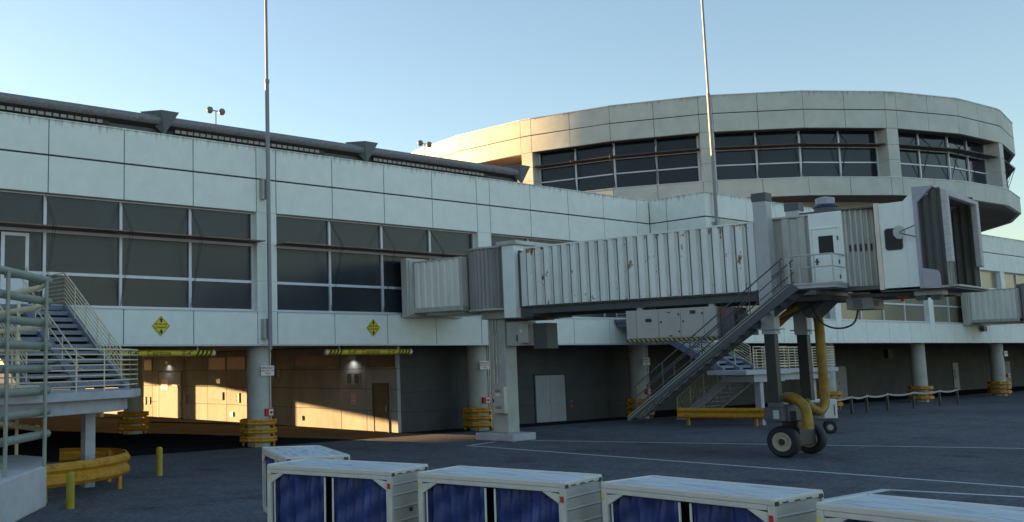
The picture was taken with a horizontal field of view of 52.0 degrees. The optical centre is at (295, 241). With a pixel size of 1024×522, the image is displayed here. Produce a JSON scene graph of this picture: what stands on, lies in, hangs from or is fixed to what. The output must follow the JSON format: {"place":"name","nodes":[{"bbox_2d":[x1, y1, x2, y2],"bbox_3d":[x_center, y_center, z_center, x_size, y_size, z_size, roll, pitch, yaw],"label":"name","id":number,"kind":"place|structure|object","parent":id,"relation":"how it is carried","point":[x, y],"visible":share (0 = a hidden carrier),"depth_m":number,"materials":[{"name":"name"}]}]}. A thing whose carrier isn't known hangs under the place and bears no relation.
{"place":"outdoors","nodes":[
{"label":"outdoors","id":0,"kind":"place"},
{"bbox_2d":[0,373,1023,521],"bbox_3d":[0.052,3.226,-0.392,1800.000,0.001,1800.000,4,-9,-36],"label":"apron ground","id":1,"kind":"structure","parent":0,"point":[223,485],"depth_m":33.26,"materials":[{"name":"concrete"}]},
{"bbox_2d":[0,265,52,521],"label":"tube railed stair","id":2,"kind":"object","parent":1,"relation":"on","point":[22,486],"visible":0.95,"depth_m":23.21,"materials":[{"name":"metal"}]},
{"bbox_2d":[66,471,74,508],"bbox_3d":[-5.255,5.801,23.623,0.200,0.855,0.200,4,-9,-36],"label":"bollard","id":3,"kind":"object","parent":1,"relation":"on","point":[70,489],"visible":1,"depth_m":23.55,"materials":[{"name":"yellow metal"}]},
{"bbox_2d":[0,272,140,487],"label":"exterior stair","id":4,"kind":"object","parent":1,"relation":"on","point":[80,360],"visible":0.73,"depth_m":29.55,"materials":[{"name":"grey metal"}]},
{"bbox_2d":[46,448,129,502],"bbox_3d":[-5.994,6.074,26.085,2.537,0.932,7.134,-2,-7,6],"label":"crash barrier","id":5,"kind":"object","parent":1,"relation":"on","point":[107,464],"visible":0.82,"depth_m":26.14,"materials":[{"name":"yellow metal"}]},
{"bbox_2d":[156,447,162,475],"bbox_3d":[-4.098,6.612,30.444,0.200,0.855,0.200,4,-9,-36],"label":"bollard","id":6,"kind":"object","parent":1,"relation":"on","point":[159,461],"visible":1,"depth_m":30.37,"materials":[{"name":"yellow metal"}]},
{"bbox_2d":[262,445,349,512],"bbox_3d":[0.172,4.808,19.278,1.208,1.604,2.534,1,-7,-12],"label":"baggage cart","id":7,"kind":"object","parent":1,"relation":"on","point":[278,454],"visible":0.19,"depth_m":19.60,"materials":[{"name":"paint"}]},
{"bbox_2d":[267,458,427,521],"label":"baggage cart","id":8,"kind":"object","parent":1,"relation":"on","point":[316,490],"visible":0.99,"depth_m":16.23,"materials":[{"name":"white paint"}]},
{"bbox_2d":[418,465,602,521],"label":"baggage cart","id":9,"kind":"object","parent":1,"relation":"on","point":[460,493],"visible":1,"depth_m":14.54,"materials":[{"name":"white paint"}]},
{"bbox_2d":[0,92,1023,446],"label":"terminal building","id":10,"kind":"structure","parent":1,"relation":"on","point":[134,226],"depth_m":46.71,"materials":[{"name":"white concrete"}]},
{"bbox_2d":[0,231,28,304],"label":"glass door","id":11,"kind":"structure","parent":10,"relation":"in","point":[14,249],"depth_m":35.03,"materials":[{"name":"metal"}]},
{"bbox_2d":[0,190,258,311],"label":"window","id":12,"kind":"structure","parent":10,"relation":"in","point":[160,275],"depth_m":37.98,"materials":[{"name":"black glass"}]},
{"bbox_2d":[144,359,152,370],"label":"high window","id":13,"kind":"structure","parent":10,"relation":"in","point":[148,363],"depth_m":67.09,"materials":[{"name":"glass"}]},
{"bbox_2d":[105,346,215,356],"bbox_3d":[-5.203,4.124,38.158,5.020,0.458,0.256,4,-9,-36],"label":"clearance bar","id":14,"kind":"object","parent":10,"relation":"hanging from","point":[149,353],"visible":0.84,"depth_m":38.32,"materials":[{"name":"metal"}]},
{"bbox_2d":[152,316,169,335],"bbox_3d":[-5.034,3.166,37.869,0.750,0.750,0.030,4,-9,-36],"label":"clearance sign","id":15,"kind":"object","parent":10,"relation":"attached to","point":[161,325],"visible":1,"depth_m":37.86,"materials":[{"name":"yellow metal"}]},
{"bbox_2d":[158,371,182,418],"bbox_3d":[-8.043,9.764,64.594,0.110,2.970,3.080,4,-9,-36],"label":"service door","id":16,"kind":"structure","parent":10,"relation":"in","point":[170,402],"depth_m":64.55,"materials":[{"name":"metal"}]},
{"bbox_2d":[206,106,224,123],"bbox_3d":[-4.724,-6.340,59.941,1.260,3.210,0.420,4,-9,-36],"label":"roof lamp","id":17,"kind":"object","parent":10,"relation":"on","point":[209,110],"visible":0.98,"depth_m":60.03,"materials":[{"name":"metal"}]},
{"bbox_2d":[207,356,225,370],"bbox_3d":[-4.709,7.290,60.304,0.065,0.820,2.050,4,-9,-36],"label":"high window","id":18,"kind":"structure","parent":10,"relation":"in","point":[213,363],"depth_m":60.30,"materials":[{"name":"glass"}]},
{"bbox_2d":[226,356,245,369],"bbox_3d":[-3.462,7.065,58.623,0.065,0.820,2.060,4,-9,-36],"label":"high window","id":19,"kind":"structure","parent":10,"relation":"in","point":[232,362],"depth_m":58.59,"materials":[{"name":"glass"}]},
{"bbox_2d":[260,0,271,348],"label":"light mast","id":20,"kind":"object","parent":10,"relation":"attached to","point":[266,328],"visible":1,"depth_m":41.02,"materials":[{"name":"metal"}]},
{"bbox_2d":[261,365,273,375],"bbox_3d":[-1.139,5.220,40.857,0.640,0.400,0.026,4,-9,-36],"label":"fuel shutoff sign","id":21,"kind":"object","parent":10,"relation":"attached to","point":[267,370],"visible":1,"depth_m":40.84,"materials":[{"name":"white metal"}]},
{"bbox_2d":[264,409,272,415],"bbox_3d":[-1.080,6.872,40.697,0.360,0.280,0.240,4,-9,-36],"label":"fuel shutoff button","id":22,"kind":"object","parent":10,"relation":"attached to","point":[268,412],"visible":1,"depth_m":40.63,"materials":[{"name":"red paint"}]},
{"bbox_2d":[351,394,355,403],"bbox_3d":[2.844,7.771,49.932,0.029,0.500,0.340,4,-9,-36],"label":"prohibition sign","id":23,"kind":"object","parent":10,"relation":"attached to","point":[353,398],"visible":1,"depth_m":49.91,"materials":[{"name":"metal"}]},
{"bbox_2d":[324,346,412,354],"bbox_3d":[3.224,4.739,44.323,4.940,0.458,0.256,4,-9,-36],"label":"clearance bar","id":24,"kind":"object","parent":10,"relation":"hanging from","point":[338,351],"visible":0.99,"depth_m":44.02,"materials":[{"name":"metal"}]},
{"bbox_2d":[367,319,379,335],"bbox_3d":[3.369,3.759,44.019,0.750,0.750,0.030,4,-9,-36],"label":"clearance sign","id":25,"kind":"object","parent":10,"relation":"attached to","point":[373,327],"visible":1,"depth_m":44.00,"materials":[{"name":"yellow metal"}]},
{"bbox_2d":[276,215,474,314],"bbox_3d":[3.903,1.241,44.999,11.840,4.042,0.430,4,-9,-36],"label":"window","id":26,"kind":"structure","parent":10,"relation":"in","point":[306,276],"depth_m":43.98,"materials":[{"name":"black glass"}]},
{"bbox_2d":[372,383,389,431],"bbox_3d":[4.035,7.917,48.268,0.110,2.310,1.160,4,-9,-36],"label":"service door","id":27,"kind":"structure","parent":10,"relation":"in","point":[380,391],"depth_m":48.25,"materials":[{"name":"metal"}]},
{"bbox_2d":[417,140,431,154],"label":"roof lamp","id":28,"kind":"object","parent":10,"relation":"on","point":[421,143],"visible":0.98,"depth_m":70.02,"materials":[{"name":"metal"}]},
{"bbox_2d":[480,361,488,368],"bbox_3d":[8.996,5.909,48.278,0.640,0.400,0.026,4,-9,-36],"label":"fuel shutoff sign","id":29,"kind":"object","parent":10,"relation":"attached to","point":[484,364],"visible":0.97,"depth_m":48.26,"materials":[{"name":"white metal"}]},
{"bbox_2d":[482,397,489,402],"bbox_3d":[9.026,7.546,48.073,0.360,0.280,0.240,4,-9,-36],"label":"fuel shutoff button","id":30,"kind":"object","parent":10,"relation":"attached to","point":[485,399],"visible":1,"depth_m":48.01,"materials":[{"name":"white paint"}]},
{"bbox_2d":[533,373,567,422],"bbox_3d":[13.562,8.321,53.842,2.580,2.550,0.110,4,-9,-36],"label":"service door","id":31,"kind":"structure","parent":10,"relation":"in","point":[550,390],"depth_m":53.83,"materials":[{"name":"metal"}]},
{"bbox_2d":[491,234,625,318],"bbox_3d":[14.164,1.989,52.505,11.810,4.042,0.430,4,-9,-36],"label":"window","id":32,"kind":"structure","parent":10,"relation":"in","point":[494,238],"depth_m":52.25,"materials":[{"name":"black glass"}]},
{"bbox_2d":[642,358,649,364],"bbox_3d":[19.308,6.631,55.826,0.640,0.400,0.026,4,-9,-36],"label":"fuel shutoff sign","id":33,"kind":"object","parent":10,"relation":"attached to","point":[646,361],"visible":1,"depth_m":55.81,"materials":[{"name":"white metal"}]},
{"bbox_2d":[701,0,718,225],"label":"light mast","id":34,"kind":"object","parent":10,"relation":"attached to","point":[708,96],"visible":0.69,"depth_m":54.90,"materials":[{"name":"metal"}]},
{"bbox_2d":[412,90,1020,231],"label":"rotunda building","id":35,"kind":"structure","parent":10,"relation":"on","point":[845,149],"depth_m":70.83,"materials":[{"name":"beige concrete"}]},
{"bbox_2d":[538,136,700,190],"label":"window","id":36,"kind":"structure","parent":35,"relation":"in","point":[681,167],"depth_m":72.52,"materials":[{"name":"black glass"}]},
{"bbox_2d":[714,131,879,179],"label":"window","id":37,"kind":"structure","parent":35,"relation":"in","point":[819,161],"depth_m":69.91,"materials":[{"name":"black glass"}]},
{"bbox_2d":[898,133,988,184],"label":"window","id":38,"kind":"structure","parent":35,"relation":"in","point":[939,164],"depth_m":71.98,"materials":[{"name":"black glass"}]},
{"bbox_2d":[736,305,831,319],"bbox_3d":[27.634,2.452,58.096,12.300,4.042,0.430,4,-9,-36],"label":"window","id":39,"kind":"structure","parent":10,"relation":"in","point":[828,316],"depth_m":58.61,"materials":[{"name":"grey glass"}]},
{"bbox_2d":[835,365,848,397],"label":"service door","id":40,"kind":"structure","parent":10,"relation":"in","point":[841,375],"depth_m":78.07,"materials":[{"name":"metal"}]},
{"bbox_2d":[841,292,930,322],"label":"window","id":41,"kind":"structure","parent":10,"relation":"in","point":[909,310],"depth_m":66.71,"materials":[{"name":"grey glass"}]},
{"bbox_2d":[951,362,960,389],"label":"service door","id":42,"kind":"structure","parent":10,"relation":"in","point":[955,365],"depth_m":90.34,"materials":[{"name":"metal"}]},
{"bbox_2d":[933,270,1005,324],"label":"window","id":43,"kind":"structure","parent":10,"relation":"in","point":[948,309],"depth_m":72.31,"materials":[{"name":"grey glass"}]},
{"bbox_2d":[1004,360,1012,386],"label":"service door","id":44,"kind":"structure","parent":10,"relation":"in","point":[1007,362],"depth_m":97.43,"materials":[{"name":"metal"}]},
{"bbox_2d":[1004,273,1023,324],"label":"window","id":45,"kind":"structure","parent":10,"relation":"in","point":[1011,280],"depth_m":79.31,"materials":[{"name":"grey glass"}]},
{"bbox_2d":[601,475,823,521],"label":"baggage cart","id":46,"kind":"object","parent":1,"relation":"on","point":[653,498],"visible":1,"depth_m":12.84,"materials":[{"name":"white paint"}]},
{"bbox_2d":[677,408,763,425],"bbox_3d":[20.921,8.441,48.731,4.832,0.843,0.263,-4,-8,25],"label":"crash barrier","id":47,"kind":"object","parent":1,"relation":"on","point":[755,414],"visible":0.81,"depth_m":48.83,"materials":[{"name":"yellow metal"}]},
{"bbox_2d":[615,313,838,424],"bbox_3d":[23.338,6.180,53.756,11.300,6.468,7.560,4,-9,-36],"label":"exterior stair","id":48,"kind":"object","parent":1,"relation":"on","point":[730,367],"visible":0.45,"depth_m":51.39,"materials":[{"name":"grey metal"}]},
{"bbox_2d":[465,445,1020,486],"bbox_3d":[23.982,4.854,16.190,0.170,0.001,58.500,4,-9,-36],"label":"apron line","id":49,"kind":"object","parent":1,"relation":"on","point":[765,467],"visible":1,"depth_m":29.63,"materials":[{"name":"paint"}]},
{"bbox_2d":[530,440,1023,448],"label":"apron line","id":50,"kind":"object","parent":1,"relation":"on","point":[731,443],"visible":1,"depth_m":38.50,"materials":[{"name":"paint"}]},
{"bbox_2d":[817,391,842,408],"bbox_3d":[32.775,9.776,62.300,1.453,1.090,1.452,4,-9,-36],"label":"column guard","id":51,"kind":"object","parent":1,"relation":"on","point":[839,403],"visible":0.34,"depth_m":61.70,"materials":[{"name":"yellow paint"}]},
{"bbox_2d":[824,489,889,500],"bbox_3d":[11.511,5.837,22.620,6.902,0.001,0.260,4,-8,-35],"label":"apron line","id":52,"kind":"object","parent":1,"relation":"on","point":[870,492],"visible":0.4,"depth_m":23.95,"materials":[{"name":"paint"}]},
{"bbox_2d":[727,415,1015,475],"bbox_3d":[24.750,7.796,40.466,35.850,0.001,0.060,6,-10,-44],"label":"pavement seam","id":53,"kind":"object","parent":1,"relation":"on","point":[856,448],"visible":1,"depth_m":34.89,"materials":[{"name":"paint"}]},
{"bbox_2d":[819,388,958,413],"bbox_3d":[35.375,9.460,59.920,19.900,1.060,0.502,5,-9,-39],"label":"tape barrier","id":54,"kind":"object","parent":1,"relation":"on","point":[866,396],"visible":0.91,"depth_m":59.80,"materials":[{"name":"plastic"}]},
{"bbox_2d":[775,458,1021,485],"bbox_3d":[25.347,6.873,32.956,39.828,0.001,0.060,3,-8,-29],"label":"pavement seam","id":55,"kind":"object","parent":1,"relation":"on","point":[892,472],"depth_m":27.96,"materials":[{"name":"paint"}]},
{"bbox_2d":[816,493,1023,521],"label":"baggage cart","id":56,"kind":"object","parent":1,"relation":"on","point":[867,507],"visible":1,"depth_m":11.04,"materials":[{"name":"white paint"}]},
{"bbox_2d":[907,386,934,401],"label":"column guard","id":57,"kind":"object","parent":1,"relation":"on","point":[930,396],"visible":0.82,"depth_m":69.29,"materials":[{"name":"yellow paint"}]},
{"bbox_2d":[881,489,1023,496],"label":"apron line","id":58,"kind":"object","parent":1,"relation":"on","point":[952,493],"visible":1,"depth_m":23.70,"materials":[{"name":"paint"}]},
{"bbox_2d":[987,381,1011,395],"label":"column guard","id":59,"kind":"object","parent":1,"relation":"on","point":[1003,387],"visible":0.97,"depth_m":77.40,"materials":[{"name":"yellow paint"}]},
{"bbox_2d":[0,386,1023,461],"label":"undercroft road","id":60,"kind":"structure","parent":0,"point":[173,435],"depth_m":48.27,"materials":[{"name":"grey asphalt"}]},
{"bbox_2d":[117,411,148,434],"bbox_3d":[-7.984,8.902,49.730,1.453,1.090,1.452,4,-9,-36],"label":"column guard","id":61,"kind":"object","parent":60,"relation":"on","point":[129,421],"visible":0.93,"depth_m":49.13,"materials":[{"name":"yellow paint"}]},
{"bbox_2d":[239,418,277,447],"bbox_3d":[-1.504,7.726,40.920,1.453,1.090,1.452,4,-9,-36],"label":"column guard","id":62,"kind":"object","parent":60,"relation":"on","point":[255,431],"visible":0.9,"depth_m":40.32,"materials":[{"name":"yellow paint"}]},
{"bbox_2d":[463,407,492,430],"bbox_3d":[8.721,8.472,48.399,1.453,1.090,1.452,4,-9,-36],"label":"column guard","id":63,"kind":"object","parent":60,"relation":"on","point":[478,417],"visible":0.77,"depth_m":47.78,"materials":[{"name":"yellow paint"}]},
{"bbox_2d":[625,398,654,417],"bbox_3d":[18.994,9.221,55.914,1.453,1.090,1.452,4,-9,-36],"label":"column guard","id":64,"kind":"object","parent":60,"relation":"on","point":[628,406],"visible":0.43,"depth_m":55.52,"materials":[{"name":"yellow paint"}]},
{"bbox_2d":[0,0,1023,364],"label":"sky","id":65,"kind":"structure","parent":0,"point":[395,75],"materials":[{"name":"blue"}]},
{"bbox_2d":[401,185,988,457],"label":"jet bridge","id":66,"kind":"structure","parent":0,"point":[817,265],"depth_m":34.49,"materials":[{"name":"grey paint"}]},
{"bbox_2d":[809,226,842,281],"bbox_3d":[16.741,0.423,31.989,0.060,1.730,0.880,5,-9,-41],"label":"service door","id":67,"kind":"structure","parent":66,"relation":"in","point":[824,240],"depth_m":31.99,"materials":[{"name":"paint"}]},
{"bbox_2d":[884,228,902,250],"bbox_3d":[18.044,-0.062,30.576,0.052,0.670,0.480,5,-9,-41],"label":"cab window","id":68,"kind":"structure","parent":66,"relation":"in","point":[891,243],"depth_m":30.60,"materials":[{"name":"black glass"}]},
{"bbox_2d":[772,399,838,432],"bbox_3d":[21.939,7.534,43.730,2.580,1.397,1.290,-4,-8,26],"label":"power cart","id":69,"kind":"object","parent":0,"point":[829,419],"visible":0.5,"depth_m":42.76,"materials":[{"name":"white paint"}]},
{"bbox_2d":[961,283,1023,331],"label":"jet bridge","id":70,"kind":"structure","parent":0,"point":[984,310],"depth_m":71.04,"materials":[{"name":"grey paint"}]}
]}

